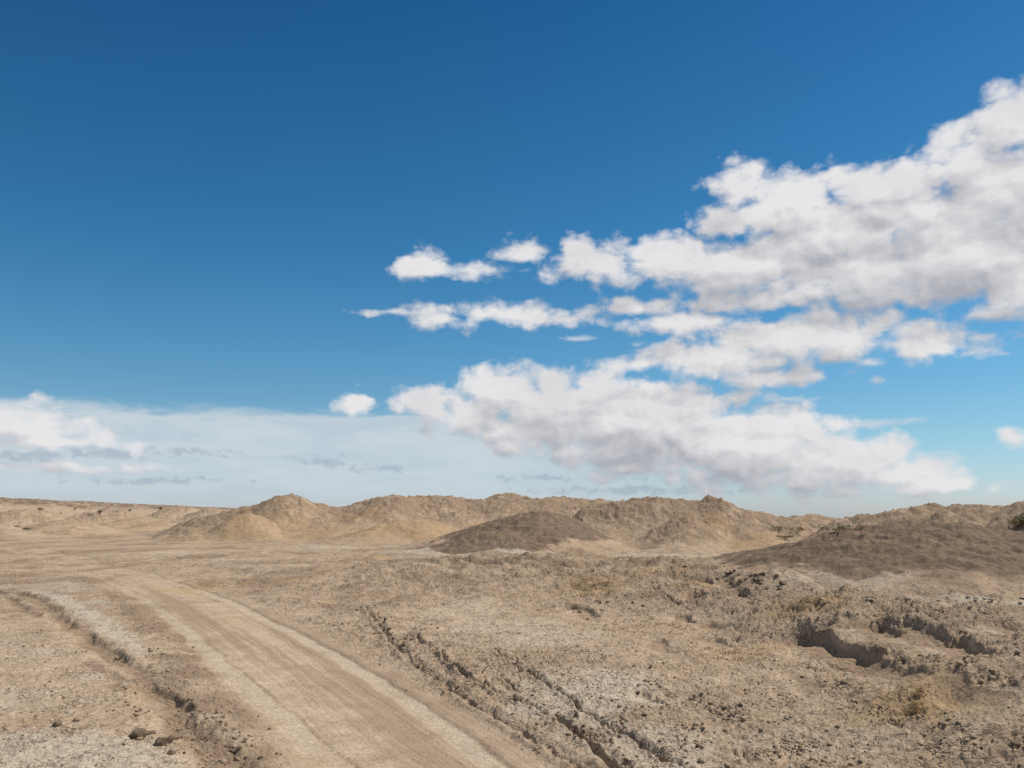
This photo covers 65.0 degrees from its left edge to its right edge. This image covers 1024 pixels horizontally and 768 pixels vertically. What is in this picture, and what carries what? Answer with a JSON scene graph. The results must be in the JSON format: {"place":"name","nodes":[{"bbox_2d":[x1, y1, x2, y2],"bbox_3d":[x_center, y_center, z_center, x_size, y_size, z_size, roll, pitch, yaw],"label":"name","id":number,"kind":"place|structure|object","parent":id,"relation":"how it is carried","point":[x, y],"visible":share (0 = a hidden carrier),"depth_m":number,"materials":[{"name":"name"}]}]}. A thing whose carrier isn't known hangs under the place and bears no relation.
{"place":"outdoors","nodes":[
{"label":"outdoors","id":0,"kind":"place"},
{"bbox_2d":[0,492,1023,767],"bbox_3d":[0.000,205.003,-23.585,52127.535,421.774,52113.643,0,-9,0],"label":"ground","id":1,"kind":"structure","parent":0,"point":[318,690],"depth_m":14.31,"materials":[{"name":"beige soil"}]},
{"bbox_2d":[52,719,62,726],"bbox_3d":[-4.641,3.466,8.200,0.084,0.073,0.097,-8,0,7],"label":"stone","id":2,"kind":"object","parent":1,"relation":"on","point":[58,722],"visible":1,"depth_m":8.18,"materials":[{"name":"beige stone"}]},
{"bbox_2d":[129,728,147,737],"bbox_3d":[-3.638,3.430,7.853,0.184,0.108,0.180,-2,-9,10],"label":"stone","id":3,"kind":"object","parent":1,"relation":"on","point":[139,732],"visible":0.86,"depth_m":7.81,"materials":[{"name":"brown stone"}]},
{"bbox_2d":[153,737,172,745],"bbox_3d":[-3.305,3.378,7.571,0.153,0.100,0.144,-3,-9,16],"label":"stone","id":4,"kind":"object","parent":1,"relation":"on","point":[159,741],"visible":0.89,"depth_m":7.54,"materials":[{"name":"brown stone"}]},
{"bbox_2d":[168,749,175,754],"bbox_3d":[-3.099,3.360,7.324,0.068,0.055,0.062,3,-9,-21],"label":"stone","id":5,"kind":"object","parent":1,"relation":"on","point":[171,752],"visible":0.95,"depth_m":7.31,"materials":[{"name":"beige stone"}]},
{"bbox_2d":[168,734,179,739],"bbox_3d":[-3.270,3.413,7.750,0.110,0.067,0.093,-2,-9,14],"label":"stone","id":6,"kind":"object","parent":1,"relation":"on","point":[174,736],"visible":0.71,"depth_m":7.73,"materials":[{"name":"beige stone"}]},
{"bbox_2d":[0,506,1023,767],"bbox_3d":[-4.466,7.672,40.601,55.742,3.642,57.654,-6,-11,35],"label":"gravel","id":7,"kind":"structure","parent":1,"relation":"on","point":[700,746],"depth_m":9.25,"materials":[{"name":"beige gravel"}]},
{"bbox_2d":[769,525,787,529],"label":"shrub","id":8,"kind":"object","parent":1,"relation":"on","point":[774,527],"visible":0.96,"depth_m":67.41,"materials":[{"name":"green plant"}]},
{"bbox_2d":[776,535,794,538],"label":"shrub","id":9,"kind":"object","parent":1,"relation":"on","point":[785,536],"visible":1,"depth_m":64.48,"materials":[{"name":"green plant"}]},
{"bbox_2d":[786,527,810,532],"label":"shrub","id":10,"kind":"object","parent":1,"relation":"on","point":[798,529],"visible":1,"depth_m":65.94,"materials":[{"name":"green plant"}]},
{"bbox_2d":[818,524,861,530],"bbox_3d":[13.167,5.751,32.013,2.018,0.381,1.345,0,-9,0],"label":"shrub","id":11,"kind":"object","parent":1,"relation":"on","point":[843,527],"visible":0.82,"depth_m":31.80,"materials":[{"name":"green plant"}]},
{"bbox_2d":[1009,740,1020,745],"bbox_3d":[4.393,3.135,7.023,0.088,0.050,0.076,3,-2,3],"label":"stone","id":12,"kind":"object","parent":1,"relation":"on","point":[1015,742],"visible":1,"depth_m":7.00,"materials":[{"name":"brown stone"}]},
{"bbox_2d":[1007,516,1023,527],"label":"shrub","id":13,"kind":"object","parent":1,"relation":"on","point":[1013,521],"visible":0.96,"depth_m":47.10,"materials":[{"name":"green plant"}]},
{"bbox_2d":[1012,512,1023,524],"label":"shrub","id":14,"kind":"object","parent":1,"relation":"on","point":[1014,517],"visible":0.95,"depth_m":47.17,"materials":[{"name":"green plant"}]},
{"bbox_2d":[0,0,1023,518],"label":"sky","id":15,"kind":"structure","parent":0,"point":[767,256],"materials":[{"name":"blue"}]}
]}

